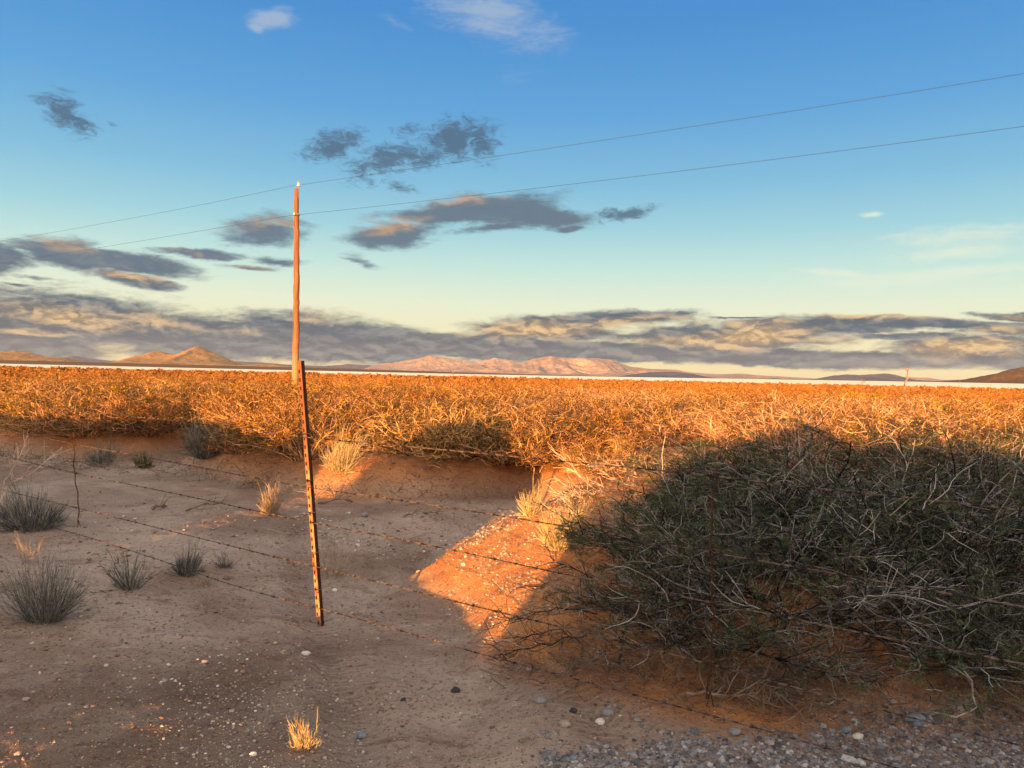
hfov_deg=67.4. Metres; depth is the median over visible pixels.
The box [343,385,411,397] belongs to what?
mesquite shrub
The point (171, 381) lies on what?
mesquite shrub
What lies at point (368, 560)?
dry weed
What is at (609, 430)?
mesquite shrub
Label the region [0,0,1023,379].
sky
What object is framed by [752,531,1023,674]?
mesquite bush
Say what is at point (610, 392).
mesquite shrub
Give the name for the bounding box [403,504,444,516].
dead stick
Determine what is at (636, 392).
mesquite shrub
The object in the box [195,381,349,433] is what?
mesquite shrub
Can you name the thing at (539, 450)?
mesquite shrub
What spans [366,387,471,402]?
mesquite shrub
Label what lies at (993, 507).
barbed wire
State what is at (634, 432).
mesquite shrub
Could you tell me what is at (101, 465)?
bank litter
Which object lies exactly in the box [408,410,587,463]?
green shrub
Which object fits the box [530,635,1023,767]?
gravel
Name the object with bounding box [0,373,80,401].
mesquite shrub
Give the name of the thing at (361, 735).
stone
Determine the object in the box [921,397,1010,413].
mesquite shrub
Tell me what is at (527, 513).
grass tuft
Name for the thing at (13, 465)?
bare branch
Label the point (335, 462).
tall grass
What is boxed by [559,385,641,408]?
mesquite shrub
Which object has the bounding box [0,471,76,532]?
desert shrub
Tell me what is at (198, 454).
desert shrub
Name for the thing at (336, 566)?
dry weed
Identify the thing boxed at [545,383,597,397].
mesquite shrub
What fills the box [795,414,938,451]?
mesquite shrub
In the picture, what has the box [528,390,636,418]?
mesquite shrub
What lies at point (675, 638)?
mesquite bush
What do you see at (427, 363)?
mountains
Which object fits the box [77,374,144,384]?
mesquite shrub
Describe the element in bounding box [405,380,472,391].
mesquite shrub
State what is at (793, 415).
mesquite shrub
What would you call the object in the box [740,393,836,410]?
mesquite shrub
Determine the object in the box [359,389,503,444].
mesquite shrub
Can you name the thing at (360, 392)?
mesquite shrub
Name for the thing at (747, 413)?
mesquite shrub
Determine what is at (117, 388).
mesquite shrub
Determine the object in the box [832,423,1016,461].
mesquite shrub
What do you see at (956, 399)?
mesquite shrub
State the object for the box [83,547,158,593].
grass tuft
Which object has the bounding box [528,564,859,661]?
dead brush
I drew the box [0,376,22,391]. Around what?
mesquite shrub
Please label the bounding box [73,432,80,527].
wire stay
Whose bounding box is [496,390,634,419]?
mesquite shrub
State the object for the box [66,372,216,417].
mesquite shrub
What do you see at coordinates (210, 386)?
mesquite shrub
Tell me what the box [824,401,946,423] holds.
mesquite shrub
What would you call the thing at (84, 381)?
mesquite shrub
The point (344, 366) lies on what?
mountains
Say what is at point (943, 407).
mesquite shrub
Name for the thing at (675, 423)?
mesquite shrub
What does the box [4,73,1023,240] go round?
power line
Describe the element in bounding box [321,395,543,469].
mesquite shrub
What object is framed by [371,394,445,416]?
mesquite shrub
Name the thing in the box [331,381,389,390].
mesquite shrub
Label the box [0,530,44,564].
dry weed
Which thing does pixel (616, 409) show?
mesquite shrub
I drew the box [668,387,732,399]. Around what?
mesquite shrub
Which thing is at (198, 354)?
hill
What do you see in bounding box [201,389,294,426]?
mesquite shrub
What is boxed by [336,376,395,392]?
mesquite shrub
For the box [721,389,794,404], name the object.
mesquite shrub
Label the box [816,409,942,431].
mesquite shrub
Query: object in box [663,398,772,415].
mesquite shrub
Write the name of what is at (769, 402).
mesquite shrub
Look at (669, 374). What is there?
hill
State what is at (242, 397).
mesquite shrub
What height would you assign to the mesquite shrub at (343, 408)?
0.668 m
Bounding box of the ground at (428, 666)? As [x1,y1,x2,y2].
[0,360,1023,767]
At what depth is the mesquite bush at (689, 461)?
5.09 m
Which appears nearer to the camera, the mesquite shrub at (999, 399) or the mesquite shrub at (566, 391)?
the mesquite shrub at (999, 399)
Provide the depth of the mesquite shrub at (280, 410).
10.88 m
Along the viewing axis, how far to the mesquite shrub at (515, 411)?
12.37 m
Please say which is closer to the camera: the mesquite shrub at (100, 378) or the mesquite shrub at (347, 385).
the mesquite shrub at (100, 378)
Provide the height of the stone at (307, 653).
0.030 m
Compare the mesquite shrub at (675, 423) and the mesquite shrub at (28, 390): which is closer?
the mesquite shrub at (675, 423)
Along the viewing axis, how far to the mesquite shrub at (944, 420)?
10.01 m
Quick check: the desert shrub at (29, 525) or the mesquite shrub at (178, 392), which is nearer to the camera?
the desert shrub at (29, 525)
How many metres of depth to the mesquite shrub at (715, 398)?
17.25 m
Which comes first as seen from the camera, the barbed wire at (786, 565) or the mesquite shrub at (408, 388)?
the barbed wire at (786, 565)
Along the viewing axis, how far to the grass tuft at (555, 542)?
5.24 m
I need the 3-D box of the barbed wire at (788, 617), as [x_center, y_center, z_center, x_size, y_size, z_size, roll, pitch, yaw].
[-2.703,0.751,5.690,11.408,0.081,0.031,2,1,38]
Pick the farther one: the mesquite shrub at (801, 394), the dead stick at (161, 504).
the mesquite shrub at (801, 394)
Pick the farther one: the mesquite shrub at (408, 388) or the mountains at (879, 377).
the mountains at (879, 377)
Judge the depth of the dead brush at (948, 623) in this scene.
3.38 m
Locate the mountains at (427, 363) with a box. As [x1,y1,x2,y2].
[365,356,476,370]
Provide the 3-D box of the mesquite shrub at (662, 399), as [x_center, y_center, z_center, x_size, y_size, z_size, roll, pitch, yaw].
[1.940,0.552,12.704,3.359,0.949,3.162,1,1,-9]
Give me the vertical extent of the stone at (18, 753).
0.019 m
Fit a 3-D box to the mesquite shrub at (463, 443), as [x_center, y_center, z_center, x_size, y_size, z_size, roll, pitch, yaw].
[-0.022,0.601,9.857,2.913,0.868,2.973,2,1,30]
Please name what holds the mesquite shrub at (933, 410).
on the ground at (428, 666)
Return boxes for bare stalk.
[904,368,910,400]
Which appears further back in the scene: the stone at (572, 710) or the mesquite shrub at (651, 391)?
the mesquite shrub at (651, 391)
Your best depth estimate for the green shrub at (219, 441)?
10.43 m
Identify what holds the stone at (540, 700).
on the ground at (428, 666)
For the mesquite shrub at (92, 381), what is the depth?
19.87 m
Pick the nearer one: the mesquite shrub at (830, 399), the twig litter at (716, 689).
the twig litter at (716, 689)
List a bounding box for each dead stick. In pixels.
[151,493,170,509]
[185,493,227,511]
[318,490,352,503]
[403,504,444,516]
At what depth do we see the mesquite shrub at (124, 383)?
20.83 m
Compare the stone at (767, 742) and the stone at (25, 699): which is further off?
the stone at (25, 699)
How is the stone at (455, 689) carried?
on the ground at (428, 666)
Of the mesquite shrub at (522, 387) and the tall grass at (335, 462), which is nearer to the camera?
the tall grass at (335, 462)
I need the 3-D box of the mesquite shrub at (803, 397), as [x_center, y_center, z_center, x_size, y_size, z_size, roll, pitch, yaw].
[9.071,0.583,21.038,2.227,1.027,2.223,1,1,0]
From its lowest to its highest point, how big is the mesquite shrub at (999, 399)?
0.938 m
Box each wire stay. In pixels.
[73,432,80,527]
[706,469,717,706]
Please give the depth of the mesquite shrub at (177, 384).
19.53 m
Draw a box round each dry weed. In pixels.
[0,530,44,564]
[286,532,356,578]
[354,532,378,568]
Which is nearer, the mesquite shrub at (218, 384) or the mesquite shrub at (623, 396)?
the mesquite shrub at (623, 396)
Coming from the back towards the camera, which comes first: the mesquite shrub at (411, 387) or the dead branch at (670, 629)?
the mesquite shrub at (411, 387)
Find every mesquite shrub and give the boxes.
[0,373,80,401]
[0,375,127,420]
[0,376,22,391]
[0,377,34,392]
[0,383,52,407]
[0,389,189,438]
[0,393,107,433]
[2,392,80,416]
[5,372,116,400]
[7,379,168,415]
[11,378,169,427]
[16,374,136,390]
[28,381,111,399]
[41,379,122,390]
[58,371,155,390]
[62,394,227,433]
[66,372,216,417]
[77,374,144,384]
[77,377,161,391]
[86,396,193,423]
[96,377,153,395]
[99,379,213,401]
[123,385,198,396]
[127,379,226,396]
[128,374,198,388]
[133,383,244,425]
[137,375,189,386]
[142,386,268,428]
[159,373,225,389]
[161,376,261,409]
[179,380,244,392]
[189,378,308,432]
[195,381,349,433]
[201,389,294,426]
[203,378,310,411]
[204,379,294,399]
[204,390,387,458]
[214,385,399,461]
[241,382,342,398]
[253,402,373,439]
[262,389,367,411]
[266,378,318,388]
[268,378,353,402]
[281,388,392,417]
[294,389,355,408]
[307,397,405,415]
[314,384,410,405]
[316,392,412,406]
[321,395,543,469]
[322,379,378,391]
[322,384,511,444]
[325,387,428,441]
[330,379,384,399]
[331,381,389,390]
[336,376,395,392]
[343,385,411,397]
[356,381,425,395]
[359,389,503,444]
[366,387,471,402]
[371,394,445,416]
[372,382,428,392]
[375,382,439,394]
[378,389,427,399]
[388,400,553,453]
[397,400,613,473]
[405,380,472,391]
[419,388,483,405]
[420,384,466,396]
[420,387,489,399]
[432,397,522,420]
[434,383,513,406]
[437,380,499,393]
[441,389,542,405]
[441,405,596,441]
[443,385,562,418]
[453,414,608,468]
[463,414,611,461]
[465,384,525,395]
[473,396,588,426]
[484,407,654,466]
[485,389,581,412]
[486,382,538,393]
[488,381,548,395]
[496,382,576,407]
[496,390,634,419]
[504,383,586,398]
[522,389,699,448]
[526,417,719,460]
[527,398,689,441]
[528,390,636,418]
[531,392,620,416]
[532,388,596,399]
[543,391,608,404]
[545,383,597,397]
[550,432,665,481]
[555,390,717,442]
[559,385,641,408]
[561,395,667,417]
[587,389,638,396]
[589,388,717,445]
[598,389,713,418]
[603,384,686,404]
[605,400,787,447]
[606,387,663,396]
[615,417,733,447]
[625,384,668,397]
[639,392,696,405]
[642,391,761,409]
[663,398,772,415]
[664,399,837,446]
[664,399,841,446]
[667,388,743,405]
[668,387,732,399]
[681,389,723,404]
[682,405,895,479]
[690,389,792,414]
[697,413,953,469]
[704,386,928,458]
[720,403,870,429]
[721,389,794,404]
[735,394,821,409]
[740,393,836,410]
[741,393,850,415]
[745,405,841,421]
[745,408,1023,499]
[759,391,822,402]
[787,392,823,399]
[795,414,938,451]
[796,392,895,417]
[798,393,926,412]
[800,387,887,405]
[800,396,931,424]
[801,400,1023,475]
[802,393,873,409]
[805,389,868,398]
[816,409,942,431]
[818,391,903,405]
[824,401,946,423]
[831,389,889,405]
[831,391,911,411]
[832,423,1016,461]
[843,413,988,443]
[861,396,1021,436]
[872,394,983,420]
[883,399,1015,423]
[883,408,1023,461]
[884,393,956,410]
[887,407,1022,447]
[907,392,964,403]
[917,427,1021,499]
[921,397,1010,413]
[922,394,1019,422]
[924,395,1023,425]
[928,395,991,405]
[944,413,1023,485]
[952,394,1023,410]
[965,401,1023,429]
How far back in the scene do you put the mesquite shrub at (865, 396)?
24.10 m
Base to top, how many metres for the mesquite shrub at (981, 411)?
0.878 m
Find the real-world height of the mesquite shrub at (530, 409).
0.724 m
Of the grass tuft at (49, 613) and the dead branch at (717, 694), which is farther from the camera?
the grass tuft at (49, 613)
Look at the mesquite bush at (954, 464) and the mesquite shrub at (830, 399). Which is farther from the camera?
the mesquite shrub at (830, 399)
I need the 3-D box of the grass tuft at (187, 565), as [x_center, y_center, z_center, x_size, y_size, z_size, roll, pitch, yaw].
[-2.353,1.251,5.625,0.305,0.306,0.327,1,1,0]
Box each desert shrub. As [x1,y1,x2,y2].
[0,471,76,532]
[82,435,128,466]
[130,452,155,468]
[176,409,224,458]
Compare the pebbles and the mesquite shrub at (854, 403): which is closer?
the pebbles
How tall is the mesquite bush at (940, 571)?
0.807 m
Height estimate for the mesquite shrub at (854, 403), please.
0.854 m
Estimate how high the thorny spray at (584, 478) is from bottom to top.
0.720 m
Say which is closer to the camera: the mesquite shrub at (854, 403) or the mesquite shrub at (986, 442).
the mesquite shrub at (986, 442)
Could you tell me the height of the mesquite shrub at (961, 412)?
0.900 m
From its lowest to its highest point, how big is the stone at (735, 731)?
0.034 m
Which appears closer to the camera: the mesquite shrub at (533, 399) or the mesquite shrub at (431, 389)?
the mesquite shrub at (533, 399)
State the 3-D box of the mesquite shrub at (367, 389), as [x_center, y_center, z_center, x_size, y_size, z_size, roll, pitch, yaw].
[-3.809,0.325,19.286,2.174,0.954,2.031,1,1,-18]
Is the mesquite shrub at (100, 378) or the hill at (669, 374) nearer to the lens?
the mesquite shrub at (100, 378)
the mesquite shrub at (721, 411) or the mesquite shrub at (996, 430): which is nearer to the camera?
the mesquite shrub at (996, 430)
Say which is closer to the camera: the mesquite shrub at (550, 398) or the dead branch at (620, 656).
the dead branch at (620, 656)
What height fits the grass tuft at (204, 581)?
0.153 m
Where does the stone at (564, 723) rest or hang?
on the ground at (428, 666)
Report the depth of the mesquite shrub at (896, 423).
12.13 m
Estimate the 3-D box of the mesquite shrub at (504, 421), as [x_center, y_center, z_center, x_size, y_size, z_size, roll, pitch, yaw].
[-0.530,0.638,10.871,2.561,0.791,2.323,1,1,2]
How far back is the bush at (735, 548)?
4.21 m
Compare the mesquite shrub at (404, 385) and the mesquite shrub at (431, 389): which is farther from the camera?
the mesquite shrub at (404, 385)
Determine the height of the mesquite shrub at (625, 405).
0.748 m
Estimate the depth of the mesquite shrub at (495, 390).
24.94 m
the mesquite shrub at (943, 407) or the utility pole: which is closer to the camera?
the mesquite shrub at (943, 407)
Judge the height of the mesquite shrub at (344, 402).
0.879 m
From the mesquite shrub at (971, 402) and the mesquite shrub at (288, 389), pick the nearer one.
the mesquite shrub at (971, 402)
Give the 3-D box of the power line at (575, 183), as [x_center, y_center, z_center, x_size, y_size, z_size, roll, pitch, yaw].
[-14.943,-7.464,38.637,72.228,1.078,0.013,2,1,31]
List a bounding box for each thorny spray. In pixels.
[474,499,614,660]
[542,442,642,511]
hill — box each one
[0,350,84,361]
[105,346,244,364]
[180,363,285,366]
[617,372,710,377]
[945,367,1023,383]
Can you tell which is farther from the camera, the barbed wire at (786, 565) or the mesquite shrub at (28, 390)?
the mesquite shrub at (28, 390)
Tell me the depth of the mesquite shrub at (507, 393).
16.52 m
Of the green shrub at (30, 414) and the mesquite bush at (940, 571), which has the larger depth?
the green shrub at (30, 414)
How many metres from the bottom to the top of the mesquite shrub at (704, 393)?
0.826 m
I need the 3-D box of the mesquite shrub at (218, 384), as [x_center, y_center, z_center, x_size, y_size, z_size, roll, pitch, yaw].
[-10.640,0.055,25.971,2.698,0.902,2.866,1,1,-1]
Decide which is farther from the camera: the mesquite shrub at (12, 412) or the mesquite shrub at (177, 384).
the mesquite shrub at (177, 384)
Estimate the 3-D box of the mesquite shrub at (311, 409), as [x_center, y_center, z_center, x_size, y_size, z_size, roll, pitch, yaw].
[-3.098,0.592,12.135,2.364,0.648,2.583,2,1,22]
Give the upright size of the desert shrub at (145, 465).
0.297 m
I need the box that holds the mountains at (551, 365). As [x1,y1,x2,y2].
[430,356,812,378]
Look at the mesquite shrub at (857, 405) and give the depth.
12.66 m
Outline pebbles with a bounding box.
[0,457,648,767]
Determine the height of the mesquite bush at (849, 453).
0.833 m
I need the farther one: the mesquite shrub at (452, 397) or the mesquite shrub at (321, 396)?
the mesquite shrub at (452, 397)
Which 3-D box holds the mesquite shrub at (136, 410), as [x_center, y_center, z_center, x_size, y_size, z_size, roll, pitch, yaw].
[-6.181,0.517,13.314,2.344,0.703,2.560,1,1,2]
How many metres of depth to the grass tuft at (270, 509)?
7.71 m
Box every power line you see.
[0,126,1023,263]
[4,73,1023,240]
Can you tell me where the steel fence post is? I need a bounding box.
[297,360,323,626]
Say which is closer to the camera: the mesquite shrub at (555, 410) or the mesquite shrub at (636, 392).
the mesquite shrub at (555, 410)
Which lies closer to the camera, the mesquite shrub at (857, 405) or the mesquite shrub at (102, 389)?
the mesquite shrub at (857, 405)
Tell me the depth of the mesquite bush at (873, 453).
5.59 m
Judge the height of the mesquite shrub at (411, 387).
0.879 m
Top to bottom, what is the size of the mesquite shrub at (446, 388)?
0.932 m
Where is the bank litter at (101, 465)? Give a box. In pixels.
[0,425,602,503]
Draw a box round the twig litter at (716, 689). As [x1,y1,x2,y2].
[476,599,1023,740]
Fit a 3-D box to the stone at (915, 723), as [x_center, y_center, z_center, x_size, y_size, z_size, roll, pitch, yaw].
[1.693,1.405,3.226,0.096,0.058,0.078,1,1,-20]
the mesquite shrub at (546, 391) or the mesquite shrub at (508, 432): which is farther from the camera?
the mesquite shrub at (546, 391)
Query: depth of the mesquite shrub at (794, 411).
13.20 m
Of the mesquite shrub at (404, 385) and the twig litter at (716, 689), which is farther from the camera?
the mesquite shrub at (404, 385)
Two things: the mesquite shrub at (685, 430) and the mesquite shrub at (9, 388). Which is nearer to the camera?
the mesquite shrub at (685, 430)
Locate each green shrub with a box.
[10,398,117,436]
[94,397,192,437]
[179,415,274,454]
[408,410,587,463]
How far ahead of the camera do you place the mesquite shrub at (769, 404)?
16.45 m
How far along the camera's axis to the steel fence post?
4.85 m
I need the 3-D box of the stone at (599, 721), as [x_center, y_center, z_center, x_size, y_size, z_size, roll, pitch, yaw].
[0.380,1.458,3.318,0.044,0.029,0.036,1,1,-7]
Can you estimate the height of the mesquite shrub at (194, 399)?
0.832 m
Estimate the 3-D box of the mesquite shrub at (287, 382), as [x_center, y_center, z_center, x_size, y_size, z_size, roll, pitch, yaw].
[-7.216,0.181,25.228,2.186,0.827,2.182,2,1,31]
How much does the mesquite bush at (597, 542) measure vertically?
0.555 m
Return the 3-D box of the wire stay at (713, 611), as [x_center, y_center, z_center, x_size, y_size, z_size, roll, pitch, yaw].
[0.767,0.784,2.947,0.038,0.915,0.018,1,1,0]
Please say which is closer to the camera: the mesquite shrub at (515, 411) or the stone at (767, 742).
the stone at (767, 742)
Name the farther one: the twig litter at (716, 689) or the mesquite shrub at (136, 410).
the mesquite shrub at (136, 410)
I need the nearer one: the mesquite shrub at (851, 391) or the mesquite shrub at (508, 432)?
the mesquite shrub at (508, 432)
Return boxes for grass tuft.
[0,530,93,629]
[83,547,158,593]
[164,535,211,576]
[195,575,213,587]
[212,548,240,568]
[253,475,290,515]
[512,469,546,517]
[532,487,610,551]
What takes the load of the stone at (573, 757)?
on the ground at (428, 666)
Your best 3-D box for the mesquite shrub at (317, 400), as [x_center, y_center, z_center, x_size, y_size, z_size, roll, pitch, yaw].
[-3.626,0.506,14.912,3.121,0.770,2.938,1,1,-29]
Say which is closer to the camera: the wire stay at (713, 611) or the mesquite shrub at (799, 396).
the wire stay at (713, 611)
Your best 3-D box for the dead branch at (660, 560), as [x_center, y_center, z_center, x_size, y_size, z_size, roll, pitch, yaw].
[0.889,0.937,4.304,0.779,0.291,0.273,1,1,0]
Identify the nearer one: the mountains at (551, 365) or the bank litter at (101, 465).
the bank litter at (101, 465)
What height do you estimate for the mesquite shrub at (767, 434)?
0.646 m
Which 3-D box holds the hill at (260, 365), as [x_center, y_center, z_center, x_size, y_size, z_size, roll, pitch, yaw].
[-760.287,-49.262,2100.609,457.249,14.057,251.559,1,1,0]
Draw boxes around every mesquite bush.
[495,454,1023,719]
[525,458,980,611]
[549,521,921,705]
[556,419,1023,625]
[563,405,1023,557]
[605,434,1022,578]
[702,408,1023,583]
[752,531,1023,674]
[776,459,1023,662]
[795,417,1023,544]
[875,544,1023,706]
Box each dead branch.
[602,526,739,569]
[608,574,689,667]
[657,567,776,632]
[686,656,794,708]
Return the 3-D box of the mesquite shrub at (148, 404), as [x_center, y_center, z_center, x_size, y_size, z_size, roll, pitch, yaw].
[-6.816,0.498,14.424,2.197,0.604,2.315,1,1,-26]
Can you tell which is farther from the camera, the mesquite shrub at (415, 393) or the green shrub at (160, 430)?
the mesquite shrub at (415, 393)
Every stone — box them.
[14,751,21,755]
[21,697,29,700]
[249,751,256,756]
[301,651,310,655]
[357,731,366,738]
[451,686,459,692]
[525,666,533,671]
[535,696,546,703]
[559,720,570,727]
[569,707,576,712]
[569,755,576,760]
[595,718,604,724]
[601,708,613,716]
[729,727,740,736]
[764,739,774,746]
[839,725,851,733]
[853,732,863,739]
[904,712,925,726]
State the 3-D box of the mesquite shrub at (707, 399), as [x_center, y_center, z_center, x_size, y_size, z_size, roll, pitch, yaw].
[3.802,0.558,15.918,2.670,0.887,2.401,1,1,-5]
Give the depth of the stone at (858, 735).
3.13 m
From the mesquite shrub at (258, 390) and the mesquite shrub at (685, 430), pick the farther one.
the mesquite shrub at (258, 390)
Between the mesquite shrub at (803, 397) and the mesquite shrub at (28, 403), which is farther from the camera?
the mesquite shrub at (803, 397)
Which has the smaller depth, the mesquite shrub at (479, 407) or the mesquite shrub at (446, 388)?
the mesquite shrub at (479, 407)
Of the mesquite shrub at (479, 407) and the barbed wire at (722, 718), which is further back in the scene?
the mesquite shrub at (479, 407)
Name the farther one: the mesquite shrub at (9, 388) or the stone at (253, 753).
the mesquite shrub at (9, 388)
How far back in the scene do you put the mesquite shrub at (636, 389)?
27.72 m
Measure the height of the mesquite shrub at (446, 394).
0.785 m
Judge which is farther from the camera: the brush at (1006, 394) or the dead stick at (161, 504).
the brush at (1006, 394)
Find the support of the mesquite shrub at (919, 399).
on the ground at (428, 666)
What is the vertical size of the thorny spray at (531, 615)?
0.702 m
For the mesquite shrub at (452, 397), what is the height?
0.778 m
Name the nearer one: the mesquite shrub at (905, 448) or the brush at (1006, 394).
the mesquite shrub at (905, 448)
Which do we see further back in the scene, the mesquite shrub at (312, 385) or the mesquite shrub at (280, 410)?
the mesquite shrub at (312, 385)
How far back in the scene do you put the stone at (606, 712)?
3.37 m
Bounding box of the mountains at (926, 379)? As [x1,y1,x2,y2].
[905,377,941,380]
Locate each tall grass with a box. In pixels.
[318,410,374,473]
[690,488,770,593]
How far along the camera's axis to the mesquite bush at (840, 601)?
3.52 m
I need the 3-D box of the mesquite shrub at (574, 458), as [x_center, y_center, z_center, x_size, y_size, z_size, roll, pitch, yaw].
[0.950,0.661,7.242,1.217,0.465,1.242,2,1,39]
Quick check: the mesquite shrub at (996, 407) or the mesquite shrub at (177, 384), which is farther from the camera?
the mesquite shrub at (177, 384)
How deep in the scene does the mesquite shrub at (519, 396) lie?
14.09 m
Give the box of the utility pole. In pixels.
[289,181,301,385]
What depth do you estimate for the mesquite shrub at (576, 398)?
16.03 m
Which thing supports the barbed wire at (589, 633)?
attached to the wire stay at (713, 611)
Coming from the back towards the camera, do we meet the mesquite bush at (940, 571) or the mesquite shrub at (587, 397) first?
the mesquite shrub at (587, 397)
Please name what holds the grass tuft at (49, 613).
on the ground at (428, 666)
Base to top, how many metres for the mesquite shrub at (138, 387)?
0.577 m
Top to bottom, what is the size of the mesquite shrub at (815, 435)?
0.542 m
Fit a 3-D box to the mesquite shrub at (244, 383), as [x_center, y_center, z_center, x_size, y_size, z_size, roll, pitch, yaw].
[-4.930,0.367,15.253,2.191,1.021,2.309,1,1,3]
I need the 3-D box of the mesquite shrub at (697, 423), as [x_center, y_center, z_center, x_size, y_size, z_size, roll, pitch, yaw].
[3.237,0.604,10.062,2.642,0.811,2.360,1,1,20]
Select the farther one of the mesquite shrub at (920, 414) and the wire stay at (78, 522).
the mesquite shrub at (920, 414)
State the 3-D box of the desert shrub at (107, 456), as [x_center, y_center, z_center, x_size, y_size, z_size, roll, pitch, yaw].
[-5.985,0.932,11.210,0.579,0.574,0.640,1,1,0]
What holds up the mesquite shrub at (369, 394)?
on the ground at (428, 666)
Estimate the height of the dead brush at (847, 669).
0.301 m
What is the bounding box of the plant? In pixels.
[286,714,323,754]
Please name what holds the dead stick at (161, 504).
on the ground at (428, 666)
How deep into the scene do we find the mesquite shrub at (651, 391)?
28.37 m
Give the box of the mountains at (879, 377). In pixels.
[769,373,952,381]
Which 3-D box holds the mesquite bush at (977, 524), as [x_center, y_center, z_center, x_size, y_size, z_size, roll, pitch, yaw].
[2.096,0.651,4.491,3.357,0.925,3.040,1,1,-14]
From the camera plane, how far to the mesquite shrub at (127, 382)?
19.19 m
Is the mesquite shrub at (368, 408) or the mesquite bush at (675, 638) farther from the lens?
the mesquite shrub at (368, 408)
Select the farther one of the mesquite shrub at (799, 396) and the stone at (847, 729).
the mesquite shrub at (799, 396)
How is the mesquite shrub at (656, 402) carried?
on the ground at (428, 666)
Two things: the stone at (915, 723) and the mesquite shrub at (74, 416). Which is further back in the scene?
the mesquite shrub at (74, 416)
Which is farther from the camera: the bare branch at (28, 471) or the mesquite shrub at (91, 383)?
the mesquite shrub at (91, 383)
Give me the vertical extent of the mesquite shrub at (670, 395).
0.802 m
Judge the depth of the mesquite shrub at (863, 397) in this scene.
19.13 m
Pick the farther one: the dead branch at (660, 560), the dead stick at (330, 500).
the dead stick at (330, 500)
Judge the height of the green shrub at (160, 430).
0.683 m
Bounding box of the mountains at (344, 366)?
[64,356,372,368]
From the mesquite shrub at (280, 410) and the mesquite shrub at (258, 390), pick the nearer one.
the mesquite shrub at (280, 410)
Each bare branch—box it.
[0,429,28,493]
[0,440,72,502]
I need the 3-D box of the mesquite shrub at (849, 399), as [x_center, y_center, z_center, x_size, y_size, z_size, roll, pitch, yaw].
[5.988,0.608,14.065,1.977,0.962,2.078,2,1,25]
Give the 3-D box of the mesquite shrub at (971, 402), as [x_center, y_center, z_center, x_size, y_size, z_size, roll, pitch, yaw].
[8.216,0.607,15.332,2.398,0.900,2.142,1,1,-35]
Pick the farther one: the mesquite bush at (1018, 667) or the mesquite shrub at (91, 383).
the mesquite shrub at (91, 383)
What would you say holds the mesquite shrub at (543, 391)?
on the ground at (428, 666)
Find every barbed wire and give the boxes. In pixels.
[0,403,1023,511]
[0,454,1023,664]
[1,427,1023,607]
[1,489,1023,746]
[51,527,902,767]
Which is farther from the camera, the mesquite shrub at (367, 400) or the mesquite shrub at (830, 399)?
the mesquite shrub at (830, 399)
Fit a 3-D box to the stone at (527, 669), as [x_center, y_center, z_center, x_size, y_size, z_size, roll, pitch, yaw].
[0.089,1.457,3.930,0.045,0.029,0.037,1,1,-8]
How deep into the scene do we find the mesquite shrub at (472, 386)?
28.16 m
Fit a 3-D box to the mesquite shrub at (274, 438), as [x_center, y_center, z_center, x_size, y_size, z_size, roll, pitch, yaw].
[-2.719,0.496,9.769,2.119,0.952,2.134,2,1,30]
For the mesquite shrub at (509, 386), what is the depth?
28.95 m
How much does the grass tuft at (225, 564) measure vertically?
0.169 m
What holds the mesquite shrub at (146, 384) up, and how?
on the ground at (428, 666)
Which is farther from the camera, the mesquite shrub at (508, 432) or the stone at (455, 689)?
the mesquite shrub at (508, 432)
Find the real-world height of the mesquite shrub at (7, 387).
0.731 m
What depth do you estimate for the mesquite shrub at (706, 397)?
18.72 m
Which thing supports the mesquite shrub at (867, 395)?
on the ground at (428, 666)
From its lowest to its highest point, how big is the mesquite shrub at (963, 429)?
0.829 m
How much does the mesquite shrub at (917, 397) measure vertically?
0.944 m
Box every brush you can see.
[0,364,1023,408]
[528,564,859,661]
[605,571,1017,695]
[835,570,1023,653]
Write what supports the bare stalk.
on the mesquite shrub at (961, 412)
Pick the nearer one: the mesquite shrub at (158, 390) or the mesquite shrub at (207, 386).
the mesquite shrub at (158, 390)
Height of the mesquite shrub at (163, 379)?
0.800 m
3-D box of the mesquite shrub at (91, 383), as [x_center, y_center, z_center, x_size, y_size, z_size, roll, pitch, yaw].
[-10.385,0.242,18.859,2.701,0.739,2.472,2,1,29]
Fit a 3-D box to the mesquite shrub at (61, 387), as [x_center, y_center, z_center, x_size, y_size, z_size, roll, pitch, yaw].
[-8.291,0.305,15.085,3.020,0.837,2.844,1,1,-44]
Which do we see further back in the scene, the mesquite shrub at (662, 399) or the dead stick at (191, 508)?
the mesquite shrub at (662, 399)

